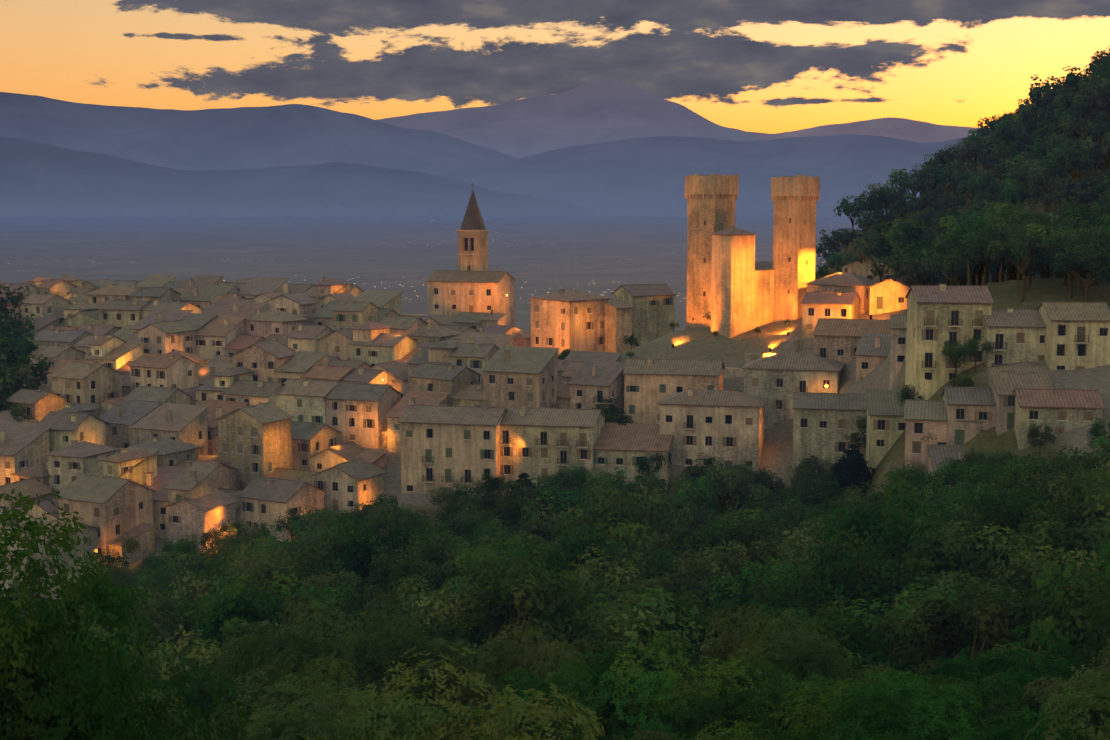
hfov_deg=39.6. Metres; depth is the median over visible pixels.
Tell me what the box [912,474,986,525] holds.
tree
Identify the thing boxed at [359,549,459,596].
tree
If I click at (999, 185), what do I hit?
tree
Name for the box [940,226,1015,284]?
tree
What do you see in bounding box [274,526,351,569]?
tree
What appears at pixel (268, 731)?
tree
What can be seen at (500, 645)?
tree
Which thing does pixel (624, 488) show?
tree
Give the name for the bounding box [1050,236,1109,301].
tree
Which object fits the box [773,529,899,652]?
tree
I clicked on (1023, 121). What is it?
tree
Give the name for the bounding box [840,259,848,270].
tree
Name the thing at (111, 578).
tree
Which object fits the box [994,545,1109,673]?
tree
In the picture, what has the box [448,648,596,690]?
tree
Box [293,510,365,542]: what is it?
tree
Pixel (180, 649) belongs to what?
tree
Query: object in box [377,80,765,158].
mountain peak
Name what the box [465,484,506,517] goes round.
tree
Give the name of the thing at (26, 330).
tree
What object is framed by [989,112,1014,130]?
tree
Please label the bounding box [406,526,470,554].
tree
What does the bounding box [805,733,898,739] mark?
tree
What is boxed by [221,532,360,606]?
tree
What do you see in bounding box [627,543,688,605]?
tree
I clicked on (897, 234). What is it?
tree
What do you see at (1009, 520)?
tree
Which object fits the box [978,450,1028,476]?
tree
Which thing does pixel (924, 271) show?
tree
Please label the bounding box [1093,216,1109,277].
tree
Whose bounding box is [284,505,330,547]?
tree
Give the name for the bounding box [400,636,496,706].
tree
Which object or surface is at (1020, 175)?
tree
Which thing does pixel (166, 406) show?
village houses
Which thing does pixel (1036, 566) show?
tree
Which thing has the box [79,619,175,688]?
tree
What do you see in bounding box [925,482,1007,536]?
tree
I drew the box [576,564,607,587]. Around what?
tree
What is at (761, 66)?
sky
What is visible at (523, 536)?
tree
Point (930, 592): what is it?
tree
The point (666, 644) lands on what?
tree
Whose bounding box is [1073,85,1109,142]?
tree
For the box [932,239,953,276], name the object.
tree
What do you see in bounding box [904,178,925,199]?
tree
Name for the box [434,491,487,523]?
tree
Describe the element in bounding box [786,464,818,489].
tree
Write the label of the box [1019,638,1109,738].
tree
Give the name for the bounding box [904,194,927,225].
tree
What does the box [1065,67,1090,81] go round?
tree
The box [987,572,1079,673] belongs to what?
tree
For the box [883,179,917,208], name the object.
tree
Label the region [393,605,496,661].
tree
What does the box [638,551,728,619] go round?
tree
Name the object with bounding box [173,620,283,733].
tree
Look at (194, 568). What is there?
tree
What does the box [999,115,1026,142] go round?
tree
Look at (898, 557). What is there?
tree
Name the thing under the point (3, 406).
tree
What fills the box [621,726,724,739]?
tree
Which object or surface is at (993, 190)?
tree
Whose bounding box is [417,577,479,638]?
tree
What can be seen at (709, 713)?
tree
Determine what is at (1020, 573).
tree
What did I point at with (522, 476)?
tree
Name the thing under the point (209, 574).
tree
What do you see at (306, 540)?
tree
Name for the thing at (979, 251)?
tree
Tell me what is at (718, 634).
tree
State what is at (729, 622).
tree
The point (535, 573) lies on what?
tree
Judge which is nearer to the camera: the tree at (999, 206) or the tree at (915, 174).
the tree at (999, 206)
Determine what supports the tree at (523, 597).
on the terrain hill at (700, 343)
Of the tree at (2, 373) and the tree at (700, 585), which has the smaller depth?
the tree at (700, 585)
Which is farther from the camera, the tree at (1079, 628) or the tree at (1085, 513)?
the tree at (1085, 513)
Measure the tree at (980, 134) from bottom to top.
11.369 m
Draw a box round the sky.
[0,0,1109,133]
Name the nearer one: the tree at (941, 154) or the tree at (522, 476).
the tree at (522, 476)
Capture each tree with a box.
[0,284,29,311]
[0,304,23,328]
[0,311,8,333]
[0,320,31,341]
[0,329,29,357]
[0,329,40,370]
[0,353,16,373]
[0,362,24,392]
[0,365,38,407]
[0,366,9,394]
[0,372,16,394]
[0,391,13,410]
[0,487,255,739]
[2,623,140,693]
[4,354,54,389]
[4,391,14,410]
[6,314,39,341]
[6,586,31,602]
[7,635,151,727]
[8,403,33,420]
[14,343,29,364]
[16,596,75,629]
[60,569,111,606]
[64,586,187,663]
[69,688,206,739]
[77,576,141,601]
[79,573,194,663]
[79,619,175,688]
[88,616,156,674]
[92,568,130,594]
[92,594,165,623]
[95,636,191,704]
[96,548,130,571]
[97,560,138,585]
[113,532,140,553]
[129,545,195,590]
[133,548,171,578]
[135,559,201,595]
[135,586,176,606]
[143,579,186,601]
[145,572,187,597]
[145,634,235,690]
[149,606,199,664]
[152,620,282,729]
[159,641,205,668]
[160,537,181,559]
[168,532,217,582]
[168,586,232,644]
[168,596,221,661]
[169,563,245,613]
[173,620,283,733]
[177,548,226,580]
[184,546,261,608]
[187,567,316,669]
[187,647,426,739]
[189,586,283,647]
[197,528,223,556]
[202,539,257,575]
[207,595,446,728]
[210,541,247,566]
[211,579,319,649]
[215,527,248,553]
[218,516,250,538]
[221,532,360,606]
[235,651,359,736]
[236,592,363,654]
[238,520,277,550]
[243,687,416,739]
[246,524,296,565]
[269,659,430,732]
[273,507,305,540]
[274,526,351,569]
[275,733,332,739]
[282,580,360,624]
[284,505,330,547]
[286,569,351,604]
[289,522,342,550]
[289,563,355,599]
[290,508,322,531]
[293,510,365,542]
[293,513,386,582]
[294,615,370,652]
[304,558,367,601]
[307,504,357,528]
[312,581,378,613]
[331,511,434,597]
[331,572,467,644]
[332,500,401,540]
[332,642,604,739]
[351,494,399,523]
[353,500,426,549]
[356,553,435,606]
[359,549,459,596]
[375,492,412,521]
[377,574,467,638]
[381,509,438,544]
[383,586,420,609]
[389,503,435,533]
[390,527,469,585]
[391,530,472,592]
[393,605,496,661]
[397,636,503,676]
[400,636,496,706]
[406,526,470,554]
[409,701,491,738]
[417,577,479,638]
[426,484,458,520]
[428,540,505,593]
[430,552,599,669]
[432,616,586,737]
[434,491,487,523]
[439,553,544,640]
[440,501,505,539]
[446,554,482,644]
[447,481,487,512]
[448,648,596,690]
[451,538,524,575]
[456,532,611,634]
[457,523,510,556]
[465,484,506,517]
[466,557,563,617]
[467,664,589,735]
[467,689,598,739]
[468,515,516,552]
[474,470,504,508]
[474,589,568,659]
[479,703,576,739]
[484,590,570,648]
[487,473,514,502]
[490,473,557,533]
[490,529,541,556]
[492,475,577,524]
[493,644,687,739]
[500,482,553,524]
[500,519,515,553]
[519,480,587,525]
[531,504,655,580]
[536,472,566,497]
[536,536,561,553]
[540,581,702,678]
[541,636,782,739]
[542,470,583,504]
[543,628,660,693]
[551,466,571,486]
[557,349,569,359]
[557,585,638,632]
[563,672,684,739]
[564,561,665,620]
[565,460,592,487]
[571,478,622,508]
[572,478,685,572]
[574,543,680,604]
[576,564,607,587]
[578,469,615,504]
[586,466,639,504]
[592,398,626,422]
[594,576,695,663]
[598,514,666,561]
[605,410,636,424]
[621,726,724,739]
[623,629,711,690]
[625,522,686,566]
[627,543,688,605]
[630,470,670,499]
[630,533,692,590]
[634,635,741,708]
[635,453,660,477]
[636,589,750,672]
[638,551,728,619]
[639,583,724,647]
[646,535,734,583]
[648,443,671,468]
[656,471,720,518]
[656,623,760,674]
[663,655,869,739]
[665,628,898,724]
[666,496,729,535]
[673,512,776,585]
[674,538,779,608]
[680,453,718,507]
[683,598,856,694]
[687,463,755,514]
[687,614,784,660]
[694,668,988,739]
[699,614,762,659]
[705,457,749,516]
[707,462,764,509]
[713,504,802,579]
[727,490,765,520]
[737,459,755,476]
[738,601,853,663]
[740,514,836,576]
[749,466,785,498]
[749,606,919,685]
[764,591,866,647]
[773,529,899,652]
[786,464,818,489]
[786,481,825,508]
[793,454,827,485]
[799,471,863,511]
[801,546,900,618]
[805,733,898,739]
[806,593,963,668]
[808,474,963,654]
[815,241,842,259]
[815,265,834,279]
[815,454,842,483]
[817,258,827,269]
[818,229,844,250]
[820,444,876,500]
[822,500,917,571]
[823,248,840,274]
[824,251,851,271]
[825,485,870,517]
[827,481,886,521]
[831,230,859,247]
[834,195,872,229]
[834,228,858,257]
[837,538,940,648]
[837,671,1035,739]
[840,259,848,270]
[841,472,926,519]
[843,425,866,449]
[845,662,901,685]
[848,251,859,262]
[851,225,878,250]
[851,230,902,281]
[853,413,866,430]
[855,197,885,226]
[855,211,879,241]
[855,540,970,641]
[858,197,879,215]
[859,182,888,209]
[865,576,965,656]
[866,188,894,219]
[869,205,896,226]
[871,218,932,254]
[875,220,935,266]
[877,185,901,212]
[878,464,943,502]
[880,575,1054,677]
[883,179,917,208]
[883,508,1017,602]
[886,169,916,207]
[886,235,942,277]
[886,460,928,480]
[887,246,940,285]
[887,484,935,528]
[888,195,920,220]
[888,523,952,572]
[891,258,943,286]
[891,587,970,656]
[896,385,923,405]
[901,163,926,199]
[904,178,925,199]
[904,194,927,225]
[907,671,1065,739]
[911,249,946,284]
[912,459,979,506]
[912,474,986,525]
[912,502,988,553]
[912,622,1095,727]
[914,168,949,189]
[915,519,998,574]
[915,580,1051,657]
[916,191,944,210]
[917,165,938,187]
[920,432,936,441]
[921,570,987,603]
[922,153,945,186]
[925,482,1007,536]
[930,213,952,228]
[930,247,976,284]
[931,235,967,284]
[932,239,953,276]
[933,145,967,173]
[934,228,949,283]
[934,254,974,284]
[935,204,961,230]
[935,210,999,284]
[937,451,985,483]
[937,455,1015,505]
[938,250,1000,279]
[939,215,964,232]
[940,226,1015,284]
[941,340,971,378]
[946,249,998,284]
[947,463,1020,519]
[947,705,1097,739]
[948,140,981,164]
[949,371,973,386]
[949,482,1080,569]
[950,558,992,587]
[952,624,1049,668]
[955,224,1011,284]
[956,229,999,284]
[956,332,992,372]
[957,532,1104,617]
[958,129,983,162]
[960,173,987,200]
[960,446,985,462]
[964,196,992,219]
[965,171,999,196]
[965,200,999,225]
[968,127,1000,148]
[972,453,1054,510]
[973,638,1074,684]
[974,141,997,170]
[975,200,1010,222]
[975,211,1034,281]
[976,117,998,153]
[976,148,1000,173]
[977,202,1034,280]
[978,446,1018,479]
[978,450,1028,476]
[980,129,1014,151]
[982,159,1007,181]
[983,177,1024,202]
[984,206,1045,279]
[984,218,1058,301]
[986,138,1014,173]
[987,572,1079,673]
[989,111,1018,130]
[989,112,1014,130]
[990,177,1025,203]
[992,158,1022,180]
[992,454,1079,514]
[993,123,1009,156]
[993,182,1029,203]
[993,198,1023,212]
[993,264,998,282]
[994,120,1024,146]
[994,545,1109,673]
[995,138,1031,166]
[996,200,1059,270]
[997,445,1105,507]
[998,489,1058,564]
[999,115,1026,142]
[999,179,1041,209]
[999,458,1108,556]
[1000,523,1091,589]
[1001,160,1032,205]
[1004,255,1043,275]
[1005,467,1109,566]
[1005,509,1109,599]
[1006,150,1027,189]
[1006,157,1025,183]
[1006,229,1055,288]
[1011,263,1015,279]
[1013,110,1033,126]
[1014,145,1046,170]
[1015,99,1038,123]
[1016,103,1046,123]
[1016,161,1047,201]
[1016,259,1068,277]
[1017,98,1046,116]
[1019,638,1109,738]
[1024,669,1109,739]
[1025,75,1057,122]
[1025,176,1066,212]
[1027,422,1057,456]
[1027,450,1068,466]
[1036,668,1109,739]
[1039,89,1061,108]
[1039,236,1097,297]
[1040,77,1071,94]
[1040,219,1058,277]
[1042,87,1068,108]
[1042,136,1067,176]
[1043,147,1082,181]
[1043,450,1104,482]
[1046,213,1059,225]
[1046,224,1097,285]
[1046,227,1052,277]
[1046,446,1109,480]
[1047,143,1076,168]
[1048,111,1081,136]
[1049,213,1107,278]
[1050,224,1109,290]
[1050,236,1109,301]
[1052,140,1097,180]
[1054,197,1109,278]
[1056,66,1086,91]
[1056,551,1109,603]
[1063,561,1109,603]
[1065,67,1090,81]
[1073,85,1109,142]
[1075,75,1109,113]
[1082,63,1106,81]
[1082,132,1109,185]
[1086,414,1109,448]
[1087,434,1109,467]
[1088,50,1109,68]
[1088,226,1109,285]
[1089,58,1109,76]
[1090,77,1109,116]
[1092,61,1109,77]
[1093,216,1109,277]
[1093,453,1109,494]
[1096,215,1109,229]
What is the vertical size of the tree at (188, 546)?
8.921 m
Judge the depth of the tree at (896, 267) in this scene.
274.94 m
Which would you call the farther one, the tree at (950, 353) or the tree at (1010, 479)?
the tree at (950, 353)
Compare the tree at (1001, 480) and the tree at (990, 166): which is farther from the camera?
the tree at (990, 166)
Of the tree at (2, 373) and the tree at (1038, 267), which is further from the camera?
the tree at (2, 373)
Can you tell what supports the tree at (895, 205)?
on the terrain hill at (700, 343)
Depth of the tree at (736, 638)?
72.77 m
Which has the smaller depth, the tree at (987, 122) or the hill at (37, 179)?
the tree at (987, 122)
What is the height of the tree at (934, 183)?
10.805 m
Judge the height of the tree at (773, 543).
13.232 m
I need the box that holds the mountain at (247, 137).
[0,92,518,174]
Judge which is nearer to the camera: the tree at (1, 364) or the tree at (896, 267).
the tree at (896, 267)
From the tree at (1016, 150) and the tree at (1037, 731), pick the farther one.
the tree at (1016, 150)
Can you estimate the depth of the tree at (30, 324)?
335.87 m
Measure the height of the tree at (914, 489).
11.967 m
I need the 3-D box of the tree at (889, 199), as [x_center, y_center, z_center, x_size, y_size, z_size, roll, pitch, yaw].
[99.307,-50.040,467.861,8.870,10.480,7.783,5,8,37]
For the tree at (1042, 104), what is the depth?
439.60 m
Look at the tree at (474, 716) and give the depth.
64.10 m
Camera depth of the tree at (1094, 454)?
165.36 m
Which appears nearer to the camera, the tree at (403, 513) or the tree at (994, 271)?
the tree at (403, 513)
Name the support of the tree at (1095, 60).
on the terrain hill at (700, 343)
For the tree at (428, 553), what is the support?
on the terrain hill at (700, 343)
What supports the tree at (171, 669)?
on the terrain hill at (700, 343)
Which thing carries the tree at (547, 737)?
on the terrain hill at (700, 343)
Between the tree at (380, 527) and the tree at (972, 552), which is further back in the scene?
the tree at (380, 527)
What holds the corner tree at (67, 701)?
on the terrain hill at (700, 343)
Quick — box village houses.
[0,274,1109,601]
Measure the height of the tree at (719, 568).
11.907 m
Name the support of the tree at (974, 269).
on the terrain hill at (700, 343)
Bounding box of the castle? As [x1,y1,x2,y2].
[604,174,910,378]
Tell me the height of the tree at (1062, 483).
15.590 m
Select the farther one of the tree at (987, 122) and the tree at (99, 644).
the tree at (987, 122)
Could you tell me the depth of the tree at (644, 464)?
240.37 m
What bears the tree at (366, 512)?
on the terrain hill at (700, 343)
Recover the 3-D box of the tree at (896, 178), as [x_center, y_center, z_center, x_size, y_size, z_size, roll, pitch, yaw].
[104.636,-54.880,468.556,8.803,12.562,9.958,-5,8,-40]
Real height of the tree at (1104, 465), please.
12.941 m
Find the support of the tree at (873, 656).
on the terrain hill at (700, 343)
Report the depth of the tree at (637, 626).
98.85 m
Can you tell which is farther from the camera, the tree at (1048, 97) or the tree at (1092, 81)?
the tree at (1048, 97)
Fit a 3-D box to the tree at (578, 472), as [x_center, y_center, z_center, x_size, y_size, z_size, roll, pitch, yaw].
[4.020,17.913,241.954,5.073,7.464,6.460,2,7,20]
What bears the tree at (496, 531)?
on the terrain hill at (700, 343)
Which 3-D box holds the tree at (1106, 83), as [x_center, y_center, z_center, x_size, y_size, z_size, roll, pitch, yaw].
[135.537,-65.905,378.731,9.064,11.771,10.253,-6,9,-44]
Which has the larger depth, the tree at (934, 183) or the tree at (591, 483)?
the tree at (934, 183)
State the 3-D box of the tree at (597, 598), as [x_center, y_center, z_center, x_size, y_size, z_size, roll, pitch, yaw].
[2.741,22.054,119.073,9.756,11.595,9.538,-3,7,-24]
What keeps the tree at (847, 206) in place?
on the terrain hill at (700, 343)
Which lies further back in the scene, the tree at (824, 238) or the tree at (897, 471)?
the tree at (824, 238)
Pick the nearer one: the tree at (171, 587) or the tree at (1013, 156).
the tree at (171, 587)
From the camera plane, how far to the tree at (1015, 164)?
396.79 m
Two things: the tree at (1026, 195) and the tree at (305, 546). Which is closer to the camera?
the tree at (305, 546)
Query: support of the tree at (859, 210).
on the terrain hill at (700, 343)
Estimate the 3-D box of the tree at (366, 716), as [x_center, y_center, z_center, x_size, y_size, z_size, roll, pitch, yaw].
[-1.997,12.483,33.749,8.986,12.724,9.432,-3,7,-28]
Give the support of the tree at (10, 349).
on the terrain hill at (700, 343)
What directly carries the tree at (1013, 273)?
on the terrain hill at (700, 343)
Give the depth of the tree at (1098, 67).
409.96 m
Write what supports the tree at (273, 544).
on the terrain hill at (700, 343)
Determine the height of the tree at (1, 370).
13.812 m
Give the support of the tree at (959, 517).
on the terrain hill at (700, 343)
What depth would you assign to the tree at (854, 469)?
213.38 m
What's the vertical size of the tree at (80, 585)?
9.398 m
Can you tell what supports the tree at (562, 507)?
on the terrain hill at (700, 343)
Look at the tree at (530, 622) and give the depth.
117.74 m
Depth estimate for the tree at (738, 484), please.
227.94 m
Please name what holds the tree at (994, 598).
on the terrain hill at (700, 343)
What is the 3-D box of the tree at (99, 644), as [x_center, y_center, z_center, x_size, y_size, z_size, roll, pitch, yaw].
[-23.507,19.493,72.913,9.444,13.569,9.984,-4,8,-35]
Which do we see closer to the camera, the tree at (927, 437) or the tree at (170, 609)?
the tree at (170, 609)
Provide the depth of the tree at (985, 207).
364.63 m
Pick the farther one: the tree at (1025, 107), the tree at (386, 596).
the tree at (1025, 107)
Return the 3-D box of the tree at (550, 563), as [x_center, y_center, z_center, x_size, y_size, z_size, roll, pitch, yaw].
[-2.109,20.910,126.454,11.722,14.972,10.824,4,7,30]
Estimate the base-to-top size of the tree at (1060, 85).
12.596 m
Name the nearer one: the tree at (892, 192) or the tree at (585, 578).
the tree at (585, 578)
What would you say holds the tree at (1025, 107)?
on the terrain hill at (700, 343)
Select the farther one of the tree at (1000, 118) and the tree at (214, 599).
the tree at (1000, 118)
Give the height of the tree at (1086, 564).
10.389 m
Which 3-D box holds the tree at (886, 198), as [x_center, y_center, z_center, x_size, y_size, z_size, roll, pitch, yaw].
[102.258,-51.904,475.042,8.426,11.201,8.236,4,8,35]
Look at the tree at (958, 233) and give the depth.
242.64 m
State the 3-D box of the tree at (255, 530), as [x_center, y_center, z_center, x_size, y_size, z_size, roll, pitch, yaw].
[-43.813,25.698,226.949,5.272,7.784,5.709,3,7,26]
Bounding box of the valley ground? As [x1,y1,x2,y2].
[0,215,870,331]
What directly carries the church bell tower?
on the terrain hill at (700, 343)
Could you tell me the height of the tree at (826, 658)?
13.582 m
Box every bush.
[623,335,637,348]
[669,320,679,331]
[702,312,710,320]
[753,327,761,333]
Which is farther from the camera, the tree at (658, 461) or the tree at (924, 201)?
the tree at (924, 201)
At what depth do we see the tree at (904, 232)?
294.75 m
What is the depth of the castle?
292.69 m
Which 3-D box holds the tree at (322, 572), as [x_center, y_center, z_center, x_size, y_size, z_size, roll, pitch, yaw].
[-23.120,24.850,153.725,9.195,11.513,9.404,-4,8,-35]
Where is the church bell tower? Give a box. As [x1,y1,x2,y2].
[426,190,515,327]
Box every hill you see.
[0,136,885,216]
[10,105,1109,670]
[436,134,978,214]
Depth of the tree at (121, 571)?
211.28 m
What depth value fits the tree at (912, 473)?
196.77 m
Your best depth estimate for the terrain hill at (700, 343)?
244.75 m
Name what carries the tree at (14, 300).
on the terrain hill at (700, 343)
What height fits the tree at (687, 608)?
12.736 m
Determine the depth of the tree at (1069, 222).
238.18 m
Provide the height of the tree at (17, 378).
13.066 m
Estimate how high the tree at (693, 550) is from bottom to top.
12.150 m
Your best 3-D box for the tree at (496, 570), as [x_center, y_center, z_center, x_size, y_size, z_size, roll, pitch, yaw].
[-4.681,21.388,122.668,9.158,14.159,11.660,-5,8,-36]
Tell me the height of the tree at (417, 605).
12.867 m
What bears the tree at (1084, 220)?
on the terrain hill at (700, 343)
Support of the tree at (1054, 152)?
on the terrain hill at (700, 343)
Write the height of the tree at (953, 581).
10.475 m
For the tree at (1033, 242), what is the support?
on the terrain hill at (700, 343)
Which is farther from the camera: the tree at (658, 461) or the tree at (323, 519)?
the tree at (658, 461)
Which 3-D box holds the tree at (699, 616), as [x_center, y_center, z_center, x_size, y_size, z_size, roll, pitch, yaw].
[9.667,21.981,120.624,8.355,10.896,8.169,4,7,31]
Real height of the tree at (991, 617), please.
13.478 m
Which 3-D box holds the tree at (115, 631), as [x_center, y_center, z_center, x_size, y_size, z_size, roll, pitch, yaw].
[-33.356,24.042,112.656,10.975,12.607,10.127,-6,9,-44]
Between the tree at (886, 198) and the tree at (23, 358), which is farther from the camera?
the tree at (886, 198)
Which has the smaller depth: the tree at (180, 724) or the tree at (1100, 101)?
the tree at (180, 724)
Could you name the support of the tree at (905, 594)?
on the terrain hill at (700, 343)
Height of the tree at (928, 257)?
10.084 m
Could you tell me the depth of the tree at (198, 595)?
151.82 m
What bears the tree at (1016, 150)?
on the terrain hill at (700, 343)
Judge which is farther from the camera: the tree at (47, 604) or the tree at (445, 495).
the tree at (445, 495)
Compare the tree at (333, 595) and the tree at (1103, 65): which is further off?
the tree at (1103, 65)
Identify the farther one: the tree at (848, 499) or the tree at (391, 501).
the tree at (391, 501)
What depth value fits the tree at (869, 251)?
294.23 m
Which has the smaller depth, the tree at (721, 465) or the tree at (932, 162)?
the tree at (721, 465)
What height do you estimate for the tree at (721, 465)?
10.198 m
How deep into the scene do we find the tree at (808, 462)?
233.95 m
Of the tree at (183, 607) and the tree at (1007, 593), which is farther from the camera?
the tree at (183, 607)
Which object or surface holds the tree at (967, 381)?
on the terrain hill at (700, 343)
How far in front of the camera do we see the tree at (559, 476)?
242.47 m
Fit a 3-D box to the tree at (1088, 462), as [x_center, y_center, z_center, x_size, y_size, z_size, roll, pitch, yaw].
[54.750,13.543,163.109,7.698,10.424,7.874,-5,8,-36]
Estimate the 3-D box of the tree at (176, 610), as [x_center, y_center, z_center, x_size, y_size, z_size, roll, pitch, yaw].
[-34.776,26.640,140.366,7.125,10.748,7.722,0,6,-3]
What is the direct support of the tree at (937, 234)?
on the terrain hill at (700, 343)
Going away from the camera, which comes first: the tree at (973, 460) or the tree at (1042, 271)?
the tree at (973, 460)
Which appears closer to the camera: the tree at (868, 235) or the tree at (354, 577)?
the tree at (354, 577)
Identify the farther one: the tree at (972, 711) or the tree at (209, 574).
the tree at (209, 574)
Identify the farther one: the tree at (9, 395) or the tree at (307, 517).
the tree at (9, 395)
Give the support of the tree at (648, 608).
on the terrain hill at (700, 343)
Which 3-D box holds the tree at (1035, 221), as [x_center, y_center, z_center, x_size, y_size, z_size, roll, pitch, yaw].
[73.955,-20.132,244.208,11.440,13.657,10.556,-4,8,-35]
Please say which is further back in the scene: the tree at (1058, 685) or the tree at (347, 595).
the tree at (347, 595)
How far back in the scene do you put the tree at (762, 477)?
231.83 m
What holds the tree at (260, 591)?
on the terrain hill at (700, 343)
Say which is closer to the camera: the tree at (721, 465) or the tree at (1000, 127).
the tree at (721, 465)
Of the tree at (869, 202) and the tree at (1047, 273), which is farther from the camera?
the tree at (869, 202)
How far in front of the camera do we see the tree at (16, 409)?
266.22 m
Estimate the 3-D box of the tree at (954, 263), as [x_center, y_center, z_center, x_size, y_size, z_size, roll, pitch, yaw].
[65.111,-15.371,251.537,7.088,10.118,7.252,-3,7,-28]
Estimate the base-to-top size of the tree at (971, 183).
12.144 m
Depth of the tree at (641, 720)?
55.41 m
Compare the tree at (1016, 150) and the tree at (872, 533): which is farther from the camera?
the tree at (1016, 150)
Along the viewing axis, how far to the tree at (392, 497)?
231.22 m
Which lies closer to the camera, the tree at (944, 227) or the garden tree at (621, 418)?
the garden tree at (621, 418)
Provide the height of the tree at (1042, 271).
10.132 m
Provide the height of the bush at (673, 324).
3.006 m
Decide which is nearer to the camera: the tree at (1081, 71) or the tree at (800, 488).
the tree at (800, 488)
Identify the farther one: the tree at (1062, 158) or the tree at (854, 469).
the tree at (1062, 158)
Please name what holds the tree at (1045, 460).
on the terrain hill at (700, 343)
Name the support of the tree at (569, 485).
on the terrain hill at (700, 343)
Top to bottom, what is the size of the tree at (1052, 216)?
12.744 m
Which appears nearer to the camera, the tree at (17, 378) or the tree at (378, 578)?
the tree at (378, 578)
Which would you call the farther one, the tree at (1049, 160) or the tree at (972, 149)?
the tree at (972, 149)
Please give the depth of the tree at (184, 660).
123.05 m
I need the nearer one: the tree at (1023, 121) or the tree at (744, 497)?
the tree at (744, 497)
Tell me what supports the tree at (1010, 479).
on the terrain hill at (700, 343)
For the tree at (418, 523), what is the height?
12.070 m
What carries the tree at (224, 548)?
on the terrain hill at (700, 343)
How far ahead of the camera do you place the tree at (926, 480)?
180.87 m
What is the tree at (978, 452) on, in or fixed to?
on the terrain hill at (700, 343)
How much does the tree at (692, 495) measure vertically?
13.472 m
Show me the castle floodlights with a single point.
(673, 345)
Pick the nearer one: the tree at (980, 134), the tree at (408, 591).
the tree at (408, 591)
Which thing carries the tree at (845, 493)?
on the terrain hill at (700, 343)
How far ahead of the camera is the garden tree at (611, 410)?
259.86 m
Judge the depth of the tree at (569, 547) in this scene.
145.61 m
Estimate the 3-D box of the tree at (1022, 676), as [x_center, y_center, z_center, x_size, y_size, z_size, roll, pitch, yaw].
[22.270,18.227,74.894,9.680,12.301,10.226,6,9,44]
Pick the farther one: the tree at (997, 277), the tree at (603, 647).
the tree at (997, 277)
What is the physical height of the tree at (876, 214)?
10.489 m
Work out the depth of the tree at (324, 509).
227.77 m
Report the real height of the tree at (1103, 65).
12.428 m
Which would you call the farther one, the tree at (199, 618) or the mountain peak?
the mountain peak
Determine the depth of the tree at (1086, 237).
227.01 m
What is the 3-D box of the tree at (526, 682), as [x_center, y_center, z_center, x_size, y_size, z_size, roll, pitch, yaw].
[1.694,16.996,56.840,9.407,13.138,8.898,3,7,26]
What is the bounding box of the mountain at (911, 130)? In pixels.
[746,117,990,142]
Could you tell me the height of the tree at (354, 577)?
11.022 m
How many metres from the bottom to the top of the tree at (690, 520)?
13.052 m
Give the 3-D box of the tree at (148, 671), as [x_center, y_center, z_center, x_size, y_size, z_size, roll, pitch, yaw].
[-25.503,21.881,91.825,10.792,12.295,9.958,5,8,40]
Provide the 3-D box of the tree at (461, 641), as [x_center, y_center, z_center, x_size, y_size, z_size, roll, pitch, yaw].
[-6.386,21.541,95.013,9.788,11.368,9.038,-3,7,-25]
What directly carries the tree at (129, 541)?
on the terrain hill at (700, 343)
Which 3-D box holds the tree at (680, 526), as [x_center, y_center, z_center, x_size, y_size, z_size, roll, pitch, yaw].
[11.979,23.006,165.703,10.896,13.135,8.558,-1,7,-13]
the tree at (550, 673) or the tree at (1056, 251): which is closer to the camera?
the tree at (550, 673)
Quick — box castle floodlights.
[490,268,871,351]
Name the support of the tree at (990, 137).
on the terrain hill at (700, 343)
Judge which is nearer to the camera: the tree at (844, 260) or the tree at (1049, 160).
the tree at (844, 260)
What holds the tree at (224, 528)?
on the terrain hill at (700, 343)
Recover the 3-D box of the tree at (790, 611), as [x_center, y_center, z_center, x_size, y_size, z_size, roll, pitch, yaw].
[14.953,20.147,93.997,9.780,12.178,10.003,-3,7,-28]
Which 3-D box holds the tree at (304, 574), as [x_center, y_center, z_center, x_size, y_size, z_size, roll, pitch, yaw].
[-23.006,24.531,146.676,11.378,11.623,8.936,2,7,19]
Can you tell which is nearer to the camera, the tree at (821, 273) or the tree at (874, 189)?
the tree at (821, 273)
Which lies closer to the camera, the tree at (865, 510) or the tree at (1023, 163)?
the tree at (865, 510)
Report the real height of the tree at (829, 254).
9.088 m
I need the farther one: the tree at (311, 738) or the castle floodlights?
the castle floodlights
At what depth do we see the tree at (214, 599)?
128.76 m
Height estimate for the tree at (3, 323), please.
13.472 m
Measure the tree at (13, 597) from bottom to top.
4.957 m
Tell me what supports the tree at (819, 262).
on the terrain hill at (700, 343)
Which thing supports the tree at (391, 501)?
on the terrain hill at (700, 343)
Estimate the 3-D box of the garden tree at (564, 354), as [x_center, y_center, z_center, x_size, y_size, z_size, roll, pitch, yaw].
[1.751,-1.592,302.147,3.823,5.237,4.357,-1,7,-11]
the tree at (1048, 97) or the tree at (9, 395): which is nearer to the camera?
the tree at (9, 395)
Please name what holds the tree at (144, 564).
on the terrain hill at (700, 343)
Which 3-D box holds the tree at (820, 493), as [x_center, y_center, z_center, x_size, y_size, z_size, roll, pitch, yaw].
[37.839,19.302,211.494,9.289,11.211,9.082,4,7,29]
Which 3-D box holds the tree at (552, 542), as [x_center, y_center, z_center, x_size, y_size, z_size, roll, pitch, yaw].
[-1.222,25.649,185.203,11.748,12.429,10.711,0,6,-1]
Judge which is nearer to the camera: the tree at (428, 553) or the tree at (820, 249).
the tree at (428, 553)
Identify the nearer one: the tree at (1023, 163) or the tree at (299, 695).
the tree at (299, 695)
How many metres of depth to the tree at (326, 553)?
172.13 m

